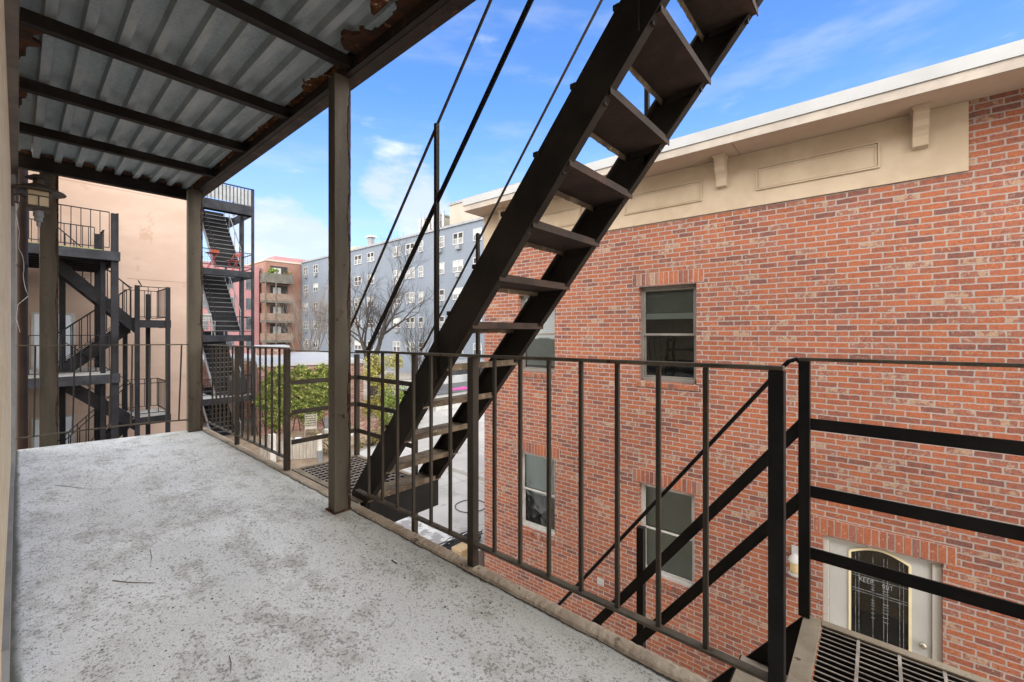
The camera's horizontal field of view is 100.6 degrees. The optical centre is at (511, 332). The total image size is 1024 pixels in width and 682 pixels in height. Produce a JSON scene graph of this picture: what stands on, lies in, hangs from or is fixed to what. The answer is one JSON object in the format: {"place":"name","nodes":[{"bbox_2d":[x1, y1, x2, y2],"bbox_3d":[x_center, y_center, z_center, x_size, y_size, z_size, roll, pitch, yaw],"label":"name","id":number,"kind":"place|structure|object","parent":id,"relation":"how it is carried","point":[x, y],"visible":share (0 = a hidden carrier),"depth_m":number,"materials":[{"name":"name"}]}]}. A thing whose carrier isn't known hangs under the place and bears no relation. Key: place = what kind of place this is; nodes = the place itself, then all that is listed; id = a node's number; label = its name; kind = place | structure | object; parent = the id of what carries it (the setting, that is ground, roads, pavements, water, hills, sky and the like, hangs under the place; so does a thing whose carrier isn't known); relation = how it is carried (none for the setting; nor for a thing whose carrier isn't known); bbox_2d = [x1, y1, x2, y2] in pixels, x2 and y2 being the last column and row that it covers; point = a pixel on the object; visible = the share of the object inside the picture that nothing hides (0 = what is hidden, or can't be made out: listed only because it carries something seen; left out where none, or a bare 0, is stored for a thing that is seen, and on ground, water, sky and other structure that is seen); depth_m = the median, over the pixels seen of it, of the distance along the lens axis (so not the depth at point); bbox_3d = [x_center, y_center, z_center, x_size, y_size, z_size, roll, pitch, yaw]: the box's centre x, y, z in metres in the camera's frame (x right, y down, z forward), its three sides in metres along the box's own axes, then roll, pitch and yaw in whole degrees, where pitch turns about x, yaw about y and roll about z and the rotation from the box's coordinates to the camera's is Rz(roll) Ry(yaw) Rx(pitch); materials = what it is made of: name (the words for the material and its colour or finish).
{"place":"outdoors","nodes":[
{"label":"outdoors","id":0,"kind":"place"},
{"bbox_2d":[28,170,186,448],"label":"stucco building","id":1,"kind":"structure","parent":0,"point":[153,240],"depth_m":13.17,"materials":[{"name":"beige paint"}]},
{"bbox_2d":[31,312,74,368],"bbox_3d":[-12.817,0.350,11.889,0.058,1.800,0.840,0,0,41],"label":"door","id":2,"kind":"structure","parent":1,"relation":"in","point":[70,317],"depth_m":11.65,"materials":[{"name":"white paint"}]},
{"bbox_2d":[31,414,74,447],"bbox_3d":[-12.817,3.250,11.889,0.058,1.800,0.840,0,0,41],"label":"door","id":3,"kind":"structure","parent":1,"relation":"in","point":[34,440],"depth_m":11.67,"materials":[{"name":"white paint"}]},
{"bbox_2d":[203,313,215,334],"bbox_3d":[-13.103,-0.346,18.254,0.558,0.954,0.496,0,0,41],"label":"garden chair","id":4,"kind":"object","parent":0,"point":[206,316],"visible":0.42,"depth_m":18.45,"materials":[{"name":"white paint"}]},
{"bbox_2d":[203,261,258,353],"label":"rose block","id":5,"kind":"structure","parent":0,"point":[247,298],"depth_m":63.97,"materials":[{"name":"paint"}]},
{"bbox_2d":[203,321,207,328],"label":"window","id":6,"kind":"structure","parent":5,"relation":"in","point":[204,322],"depth_m":59.99,"materials":[{"name":"grey glass"}]},
{"bbox_2d":[245,279,250,289],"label":"window","id":7,"kind":"structure","parent":5,"relation":"in","point":[247,282],"depth_m":64.08,"materials":[{"name":"grey glass"}]},
{"bbox_2d":[245,298,250,309],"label":"window","id":8,"kind":"structure","parent":5,"relation":"in","point":[247,300],"depth_m":64.06,"materials":[{"name":"grey glass"}]},
{"bbox_2d":[245,318,250,329],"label":"window","id":9,"kind":"structure","parent":5,"relation":"in","point":[249,319],"depth_m":64.08,"materials":[{"name":"grey glass"}]},
{"bbox_2d":[245,341,250,349],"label":"window","id":10,"kind":"structure","parent":5,"relation":"in","point":[247,343],"depth_m":63.99,"materials":[{"name":"grey glass"}]},
{"bbox_2d":[229,373,246,394],"bbox_3d":[-12.402,2.310,19.168,0.680,0.980,0.700,0,0,41],"label":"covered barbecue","id":11,"kind":"object","parent":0,"point":[244,384],"visible":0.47,"depth_m":19.14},
{"bbox_2d":[244,256,305,351],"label":"terracotta block","id":12,"kind":"structure","parent":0,"point":[280,281],"depth_m":65.50,"materials":[{"name":"brick"}]},
{"bbox_2d":[266,267,278,275],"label":"potted plant","id":13,"kind":"object","parent":12,"relation":"on","point":[272,270],"visible":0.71,"depth_m":64.19,"materials":[{"name":"green plant"}]},
{"bbox_2d":[273,287,280,293],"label":"window","id":14,"kind":"structure","parent":12,"relation":"in","point":[278,289],"depth_m":65.75,"materials":[{"name":"grey glass"}]},
{"bbox_2d":[273,326,280,332],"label":"window","id":15,"kind":"structure","parent":12,"relation":"in","point":[278,327],"depth_m":65.71,"materials":[{"name":"white paint"}]},
{"bbox_2d":[224,414,384,469],"bbox_3d":[-8.736,4.688,19.444,9.400,0.001,8.900,0,0,41],"label":"garden bed","id":16,"kind":"object","parent":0,"point":[295,463],"depth_m":18.41,"materials":[{"name":"soil"}]},
{"bbox_2d":[268,433,275,461],"bbox_3d":[-8.595,4.175,15.236,0.200,1.050,0.200,0,0,41],"label":"garden post","id":17,"kind":"object","parent":16,"relation":"on","point":[272,456],"visible":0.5,"depth_m":15.18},
{"bbox_2d":[259,438,316,460],"bbox_3d":[-8.142,4.300,15.652,2.101,0.800,0.152,0,0,-14],"label":"board fence","id":18,"kind":"object","parent":16,"relation":"on","point":[305,450],"visible":0.35,"depth_m":15.67,"materials":[{"name":"beige wood"}]},
{"bbox_2d":[304,413,316,436],"bbox_3d":[-9.165,4.213,19.367,0.512,0.975,0.456,0,0,-24],"label":"slatted chair","id":19,"kind":"object","parent":16,"relation":"on","point":[314,426],"visible":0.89,"depth_m":19.50,"materials":[{"name":"beige wood"}]},
{"bbox_2d":[317,434,322,461],"bbox_3d":[-6.979,4.200,15.428,0.195,1.000,0.200,0,0,41],"label":"bollard","id":20,"kind":"object","parent":16,"relation":"on","point":[319,452],"visible":0.95,"depth_m":15.35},
{"bbox_2d":[310,427,353,455],"bbox_3d":[-6.796,4.225,16.546,1.908,1.014,1.210,0,0,-34],"label":"shrub","id":21,"kind":"object","parent":16,"relation":"on","point":[315,434],"visible":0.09,"depth_m":16.35,"materials":[{"name":"green plant"}]},
{"bbox_2d":[353,426,380,447],"bbox_3d":[-5.683,4.354,17.923,1.211,0.767,1.962,0,0,41],"label":"shrub","id":22,"kind":"object","parent":16,"relation":"on","point":[373,440],"visible":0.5,"depth_m":17.56,"materials":[{"name":"green plant"}]},
{"bbox_2d":[360,416,391,433],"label":"planter wall","id":23,"kind":"structure","parent":16,"relation":"on","point":[375,423],"depth_m":20.19,"materials":[{"name":"brown brick"}]},
{"bbox_2d":[360,353,402,417],"bbox_3d":[-6.474,2.845,21.416,2.311,3.738,1.811,0,0,-13],"label":"shrub","id":24,"kind":"object","parent":16,"relation":"on","point":[375,401],"visible":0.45,"depth_m":21.42,"materials":[{"name":"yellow plant"}]},
{"bbox_2d":[378,386,422,425],"bbox_3d":[-5.332,3.638,20.559,2.271,2.169,1.928,0,0,-17],"label":"shrub","id":25,"kind":"object","parent":16,"relation":"on","point":[390,401],"visible":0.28,"depth_m":20.34,"materials":[{"name":"green plant"}]},
{"bbox_2d":[203,368,410,454],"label":"ground","id":26,"kind":"structure","parent":0,"point":[403,376],"depth_m":36.16,"materials":[{"name":"grey concrete"}]},
{"bbox_2d":[28,204,170,444],"bbox_3d":[-10.974,0.920,11.102,3.542,7.559,2.930,0,0,41],"label":"fire escape","id":27,"kind":"object","parent":26,"relation":"on","point":[98,260],"visible":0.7,"depth_m":10.90,"materials":[{"name":"metal"}]},
{"bbox_2d":[203,183,253,435],"bbox_3d":[-14.099,-0.636,19.564,3.930,11.772,2.810,0,0,41],"label":"fire escape","id":28,"kind":"object","parent":26,"relation":"on","point":[216,290],"visible":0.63,"depth_m":19.32,"materials":[{"name":"metal"}]},
{"bbox_2d":[205,252,219,268],"bbox_3d":[-12.946,-3.077,18.382,0.520,0.706,0.520,0,0,41],"label":"bistro table","id":29,"kind":"object","parent":28,"relation":"on","point":[215,253],"visible":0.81,"depth_m":18.36,"materials":[{"name":"red paint"}]},
{"bbox_2d":[226,253,240,270],"bbox_3d":[-12.422,-3.149,18.960,0.428,0.854,0.460,0,0,21],"label":"folding chair","id":30,"kind":"object","parent":28,"relation":"on","point":[238,256],"visible":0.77,"depth_m":19.05,"materials":[{"name":"red paint"}]},
{"bbox_2d":[203,345,364,434],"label":"brick garage","id":31,"kind":"structure","parent":26,"relation":"on","point":[310,360],"depth_m":21.57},
{"bbox_2d":[252,363,327,435],"bbox_3d":[-9.991,3.086,20.157,4.043,3.236,0.384,0,0,-33],"label":"ivy","id":32,"kind":"object","parent":31,"relation":"attached to","point":[317,399],"visible":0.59,"depth_m":20.11,"materials":[{"name":"green plant"}]},
{"bbox_2d":[271,279,327,351],"bbox_3d":[-17.477,-0.257,36.396,5.760,9.974,6.639,0,0,28],"label":"bare tree","id":33,"kind":"object","parent":26,"relation":"on","point":[318,314],"visible":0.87,"depth_m":36.41,"materials":[{"name":"grey plant"}]},
{"bbox_2d":[303,284,365,348],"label":"bare tree","id":34,"kind":"object","parent":26,"relation":"on","point":[354,327],"visible":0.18,"depth_m":41.13,"materials":[{"name":"brown plant"}]},
{"bbox_2d":[310,226,454,398],"bbox_3d":[-8.765,-1.472,29.684,7.031,12.424,8.815,0,0,41],"label":"bare tree","id":35,"kind":"object","parent":26,"relation":"on","point":[385,324],"visible":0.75,"depth_m":29.84,"materials":[{"name":"grey plant"}]},
{"bbox_2d":[324,417,327,428],"bbox_3d":[-8.540,4.312,19.672,0.292,0.750,0.300,0,0,41],"label":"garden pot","id":36,"kind":"object","parent":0,"point":[325,422],"visible":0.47,"depth_m":19.55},
{"bbox_2d":[301,217,483,372],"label":"apartment block","id":37,"kind":"structure","parent":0,"point":[457,242],"depth_m":49.45,"materials":[{"name":"blue"}]},
{"bbox_2d":[304,267,307,274],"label":"window","id":38,"kind":"structure","parent":37,"relation":"in","point":[305,268],"depth_m":66.57,"materials":[{"name":"white paint"}]},
{"bbox_2d":[313,264,317,272],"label":"window","id":39,"kind":"structure","parent":37,"relation":"in","point":[315,267],"depth_m":64.41,"materials":[{"name":"white paint"}]},
{"bbox_2d":[313,283,317,291],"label":"window","id":40,"kind":"structure","parent":37,"relation":"in","point":[315,285],"depth_m":64.41,"materials":[{"name":"white paint"}]},
{"bbox_2d":[354,254,361,264],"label":"window","id":41,"kind":"structure","parent":37,"relation":"in","point":[357,259],"depth_m":56.40,"materials":[{"name":"white paint"}]},
{"bbox_2d":[354,276,361,285],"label":"window","id":42,"kind":"structure","parent":37,"relation":"in","point":[359,280],"depth_m":56.37,"materials":[{"name":"white paint"}]},
{"bbox_2d":[354,340,361,349],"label":"window","id":43,"kind":"structure","parent":37,"relation":"in","point":[357,346],"depth_m":56.54,"materials":[{"name":"white paint"}]},
{"bbox_2d":[367,252,373,262],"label":"window","id":44,"kind":"structure","parent":37,"relation":"in","point":[370,256],"depth_m":54.37,"materials":[{"name":"white paint"}]},
{"bbox_2d":[365,235,376,244],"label":"roof vent","id":45,"kind":"object","parent":37,"relation":"on","point":[371,239],"visible":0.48,"depth_m":58.73,"materials":[{"name":"white metal"}]},
{"bbox_2d":[393,246,400,256],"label":"window","id":46,"kind":"structure","parent":37,"relation":"in","point":[394,248],"depth_m":50.64,"materials":[{"name":"white paint"}]},
{"bbox_2d":[393,270,400,280],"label":"window","id":47,"kind":"structure","parent":37,"relation":"in","point":[395,273],"depth_m":50.64,"materials":[{"name":"white paint"}]},
{"bbox_2d":[393,318,400,327],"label":"window","id":48,"kind":"structure","parent":37,"relation":"in","point":[395,320],"depth_m":50.64,"materials":[{"name":"white paint"}]},
{"bbox_2d":[393,341,400,351],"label":"window","id":49,"kind":"structure","parent":37,"relation":"in","point":[396,345],"depth_m":50.64,"materials":[{"name":"white paint"}]},
{"bbox_2d":[406,242,414,254],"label":"window","id":50,"kind":"structure","parent":37,"relation":"in","point":[407,245],"depth_m":49.04,"materials":[{"name":"white glass"}]},
{"bbox_2d":[406,267,414,278],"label":"window","id":51,"kind":"structure","parent":37,"relation":"in","point":[411,269],"depth_m":48.82,"materials":[{"name":"white paint"}]},
{"bbox_2d":[406,292,414,303],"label":"window","id":52,"kind":"structure","parent":37,"relation":"in","point":[411,296],"depth_m":48.87,"materials":[{"name":"white paint"}]},
{"bbox_2d":[406,317,414,327],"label":"window","id":53,"kind":"structure","parent":37,"relation":"in","point":[412,318],"depth_m":48.87,"materials":[{"name":"white paint"}]},
{"bbox_2d":[406,342,414,351],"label":"window","id":54,"kind":"structure","parent":37,"relation":"in","point":[409,347],"depth_m":48.87,"materials":[{"name":"white paint"}]},
{"bbox_2d":[418,241,423,251],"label":"window","id":55,"kind":"structure","parent":37,"relation":"in","point":[421,246],"depth_m":47.58,"materials":[{"name":"white paint"}]},
{"bbox_2d":[418,266,423,276],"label":"window","id":56,"kind":"structure","parent":37,"relation":"in","point":[421,268],"depth_m":47.58,"materials":[{"name":"white paint"}]},
{"bbox_2d":[418,291,423,302],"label":"window","id":57,"kind":"structure","parent":37,"relation":"in","point":[422,292],"depth_m":47.70,"materials":[{"name":"white paint"}]},
{"bbox_2d":[418,317,423,327],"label":"window","id":58,"kind":"structure","parent":37,"relation":"in","point":[422,318],"depth_m":47.58,"materials":[{"name":"white paint"}]},
{"bbox_2d":[419,212,424,231],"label":"antenna mast","id":59,"kind":"object","parent":37,"relation":"on","point":[423,222],"visible":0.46,"depth_m":52.63,"materials":[{"name":"white metal"}]},
{"bbox_2d":[428,216,433,229],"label":"antenna mast","id":60,"kind":"object","parent":37,"relation":"on","point":[430,227],"visible":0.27,"depth_m":51.15,"materials":[{"name":"white metal"}]},
{"bbox_2d":[423,215,449,230],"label":"rooftop house","id":61,"kind":"structure","parent":37,"relation":"on","point":[447,219],"depth_m":52.41,"materials":[{"name":"white paint"}]},
{"bbox_2d":[439,210,444,226],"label":"antenna mast","id":62,"kind":"object","parent":37,"relation":"on","point":[443,219],"visible":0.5,"depth_m":50.13,"materials":[{"name":"white metal"}]},
{"bbox_2d":[439,236,444,247],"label":"window","id":63,"kind":"structure","parent":37,"relation":"in","point":[442,238],"depth_m":45.24,"materials":[{"name":"white paint"}]},
{"bbox_2d":[439,262,444,274],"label":"window","id":64,"kind":"structure","parent":37,"relation":"in","point":[441,265],"depth_m":45.26,"materials":[{"name":"white paint"}]},
{"bbox_2d":[439,289,444,300],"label":"window","id":65,"kind":"structure","parent":37,"relation":"in","point":[441,292],"depth_m":45.24,"materials":[{"name":"white paint"}]},
{"bbox_2d":[439,316,444,326],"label":"window","id":66,"kind":"structure","parent":37,"relation":"in","point":[442,319],"depth_m":45.34,"materials":[{"name":"white paint"}]},
{"bbox_2d":[453,232,462,245],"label":"window","id":67,"kind":"structure","parent":37,"relation":"in","point":[457,237],"depth_m":43.60,"materials":[{"name":"white glass"}]},
{"bbox_2d":[453,259,462,272],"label":"window","id":68,"kind":"structure","parent":37,"relation":"in","point":[458,264],"depth_m":43.61,"materials":[{"name":"white paint"}]},
{"bbox_2d":[453,287,462,299],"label":"window","id":69,"kind":"structure","parent":37,"relation":"in","point":[456,292],"depth_m":43.79,"materials":[{"name":"white paint"}]},
{"bbox_2d":[473,227,481,241],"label":"window","id":70,"kind":"structure","parent":37,"relation":"in","point":[478,230],"depth_m":41.89,"materials":[{"name":"white paint"}]},
{"bbox_2d":[473,343,481,354],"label":"window","id":71,"kind":"structure","parent":37,"relation":"in","point":[474,344],"depth_m":41.97,"materials":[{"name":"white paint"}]},
{"bbox_2d":[448,182,520,224],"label":"rooftop house","id":72,"kind":"structure","parent":37,"relation":"on","point":[458,214],"depth_m":48.69,"materials":[{"name":"beige paint"}]},
{"bbox_2d":[360,405,483,543],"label":"paving","id":73,"kind":"structure","parent":0,"point":[459,494],"depth_m":12.94,"materials":[{"name":"grey concrete"}]},
{"bbox_2d":[386,302,433,366],"bbox_3d":[-6.151,1.095,28.789,3.564,7.252,6.791,0,0,-27],"label":"bare tree","id":74,"kind":"object","parent":73,"relation":"on","point":[415,347],"visible":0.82,"depth_m":29.43,"materials":[{"name":"brown plant"}]},
{"bbox_2d":[395,518,451,544],"bbox_3d":[-2.290,4.670,10.032,3.004,0.060,0.821,0,0,36],"label":"white membrane","id":75,"kind":"object","parent":73,"relation":"on","point":[436,536],"visible":0.23,"depth_m":9.85,"materials":[{"name":"white plastic"}]},
{"bbox_2d":[439,529,483,549],"bbox_3d":[-1.154,4.580,9.263,0.393,0.205,1.301,0,0,41],"label":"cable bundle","id":76,"kind":"object","parent":75,"relation":"on","point":[451,543],"visible":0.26,"depth_m":9.19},
{"bbox_2d":[399,374,466,410],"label":"white outbuilding","id":77,"kind":"structure","parent":73,"relation":"on","point":[459,381],"depth_m":27.32,"materials":[{"name":"paint"}]},
{"bbox_2d":[452,386,466,389],"bbox_3d":[-3.437,3.595,27.219,1.159,0.150,0.383,0,0,-33],"label":"magenta sheet","id":78,"kind":"object","parent":77,"relation":"on","point":[461,388],"visible":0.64,"depth_m":27.17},
{"bbox_2d":[447,454,483,480],"bbox_3d":[2.869,4.635,18.370,2.800,0.130,12.400,0,0,41],"label":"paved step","id":79,"kind":"object","parent":73,"relation":"on","point":[460,467],"visible":0.11,"depth_m":14.36,"materials":[{"name":"grey concrete"}]},
{"bbox_2d":[452,359,483,374],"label":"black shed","id":80,"kind":"structure","parent":73,"relation":"on","point":[460,372],"depth_m":33.50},
{"bbox_2d":[455,500,483,512],"bbox_3d":[-1.112,4.670,11.440,0.860,0.027,0.861,0,0,41],"label":"hose loop","id":81,"kind":"object","parent":73,"relation":"on","point":[466,500],"visible":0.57,"depth_m":11.37,"materials":[{"name":"grey rubber"}]},
{"bbox_2d":[479,549,483,566],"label":"alley","id":82,"kind":"structure","parent":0,"point":[481,557],"depth_m":9.20,"materials":[{"name":"grey concrete"}]},
{"bbox_2d":[0,0,15,681],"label":"apartment house","id":83,"kind":"structure","parent":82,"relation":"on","point":[7,338],"depth_m":1.90,"materials":[{"name":"beige paint"}]},
{"bbox_2d":[16,195,27,331],"bbox_3d":[-5.000,-0.726,4.338,0.046,1.452,0.087,0,0,41],"label":"loose cable","id":84,"kind":"object","parent":83,"relation":"hanging from","point":[23,266],"visible":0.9,"depth_m":4.32,"materials":[{"name":"white metal"}]},
{"bbox_2d":[16,150,28,449],"bbox_3d":[-5.272,2.150,4.574,0.094,8.700,0.094,0,0,41],"label":"downpipe","id":85,"kind":"object","parent":83,"relation":"attached to","point":[22,371],"visible":0.29,"depth_m":4.55,"materials":[{"name":"brown metal"}]},
{"bbox_2d":[11,174,66,226],"bbox_3d":[-3.982,-1.107,3.575,0.330,0.437,0.330,0,0,41],"label":"wall lantern","id":86,"kind":"object","parent":83,"relation":"attached to","point":[38,192],"depth_m":3.54,"materials":[{"name":"brown metal"}]},
{"bbox_2d":[4,0,710,681],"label":"balcony","id":87,"kind":"structure","parent":83,"relation":"attached to","point":[194,102],"depth_m":2.56,"materials":[{"name":"concrete"}]},
{"bbox_2d":[16,344,187,438],"bbox_3d":[-4.496,0.617,4.788,1.495,0.971,0.091,0,0,-31],"label":"balcony railing","id":88,"kind":"object","parent":87,"relation":"attached to","point":[88,429],"visible":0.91,"depth_m":4.75,"materials":[{"name":"black metal"}]},
{"bbox_2d":[112,580,150,582],"bbox_3d":[-1.816,1.197,2.036,0.223,0.004,0.011,0,0,6],"label":"twig","id":89,"kind":"object","parent":87,"relation":"on","point":[131,582],"visible":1,"depth_m":2.03,"materials":[{"name":"wood"}]},
{"bbox_2d":[206,344,290,470],"bbox_3d":[-2.828,0.664,4.436,2.367,1.065,0.044,0,0,41],"label":"balcony railing","id":90,"kind":"object","parent":87,"relation":"on","point":[285,455],"visible":1,"depth_m":4.18,"materials":[{"name":"black metal"}]},
{"bbox_2d":[27,439,602,681],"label":"grit","id":91,"kind":"object","parent":87,"relation":"on","point":[240,561],"visible":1,"depth_m":2.21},
{"bbox_2d":[290,350,437,533],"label":"stair platform","id":92,"kind":"structure","parent":87,"relation":"attached to","point":[317,473],"depth_m":3.66,"materials":[{"name":"black metal"}]},
{"bbox_2d":[351,0,762,508],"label":"fire escape stair","id":93,"kind":"object","parent":92,"relation":"attached to","point":[658,56],"visible":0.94,"depth_m":2.22,"materials":[{"name":"metal"}]},
{"bbox_2d":[355,350,785,681],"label":"balcony railing","id":94,"kind":"object","parent":87,"relation":"on","point":[776,672],"visible":1,"depth_m":1.68,"materials":[{"name":"black metal"}]},
{"bbox_2d":[786,357,1023,681],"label":"stair platform","id":95,"kind":"structure","parent":87,"relation":"attached to","point":[845,655],"depth_m":1.59,"materials":[{"name":"black metal"}]},
{"bbox_2d":[451,542,466,557],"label":"wall","id":96,"kind":"structure","parent":82,"relation":"on","point":[460,549],"depth_m":8.80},
{"bbox_2d":[558,357,802,681],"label":"fire escape stair","id":97,"kind":"object","parent":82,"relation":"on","point":[758,657],"visible":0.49,"depth_m":2.03,"materials":[{"name":"black metal"}]},
{"bbox_2d":[203,0,1023,264],"label":"sky","id":98,"kind":"structure","parent":0,"point":[793,52],"materials":[{"name":"blue"}]},
{"bbox_2d":[462,39,1023,681],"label":"brick building","id":99,"kind":"structure","parent":0,"point":[880,219],"depth_m":5.18,"materials":[{"name":"red brick"}]},
{"bbox_2d":[514,294,555,378],"bbox_3d":[0.535,-0.033,7.965,1.038,1.745,0.331,0,0,40],"label":"window","id":100,"kind":"structure","parent":99,"relation":"in","point":[543,345],"depth_m":7.93,"materials":[{"name":"grey glass"}]},
{"bbox_2d":[514,439,559,544],"bbox_3d":[0.535,2.920,7.965,1.038,1.730,0.331,0,0,40],"label":"window","id":101,"kind":"structure","parent":99,"relation":"in","point":[534,466],"depth_m":8.00,"materials":[{"name":"grey glass"}]},
{"bbox_2d":[632,468,701,600],"bbox_3d":[2.334,2.968,6.391,1.038,1.695,0.193,0,0,40],"label":"window","id":102,"kind":"structure","parent":99,"relation":"in","point":[677,508],"depth_m":6.39,"materials":[{"name":"grey glass"}]},
{"bbox_2d":[632,268,703,391],"bbox_3d":[2.387,-0.033,6.436,1.063,1.745,0.331,0,0,40],"label":"window","id":103,"kind":"structure","parent":99,"relation":"in","point":[668,313],"depth_m":6.48,"materials":[{"name":"glass"}]},
{"bbox_2d":[788,545,797,577],"bbox_3d":[3.469,2.810,5.209,0.146,0.320,0.173,0,0,40],"label":"wall lamp","id":104,"kind":"object","parent":99,"relation":"attached to","point":[793,561],"visible":0.81,"depth_m":5.18,"materials":[{"name":"beige glass"}]},
{"bbox_2d":[829,538,931,658],"bbox_3d":[4.195,3.547,4.865,1.022,2.207,0.143,0,0,40],"label":"door","id":105,"kind":"structure","parent":99,"relation":"in","point":[891,613],"depth_m":4.89,"materials":[{"name":"grey paint"}]}
]}

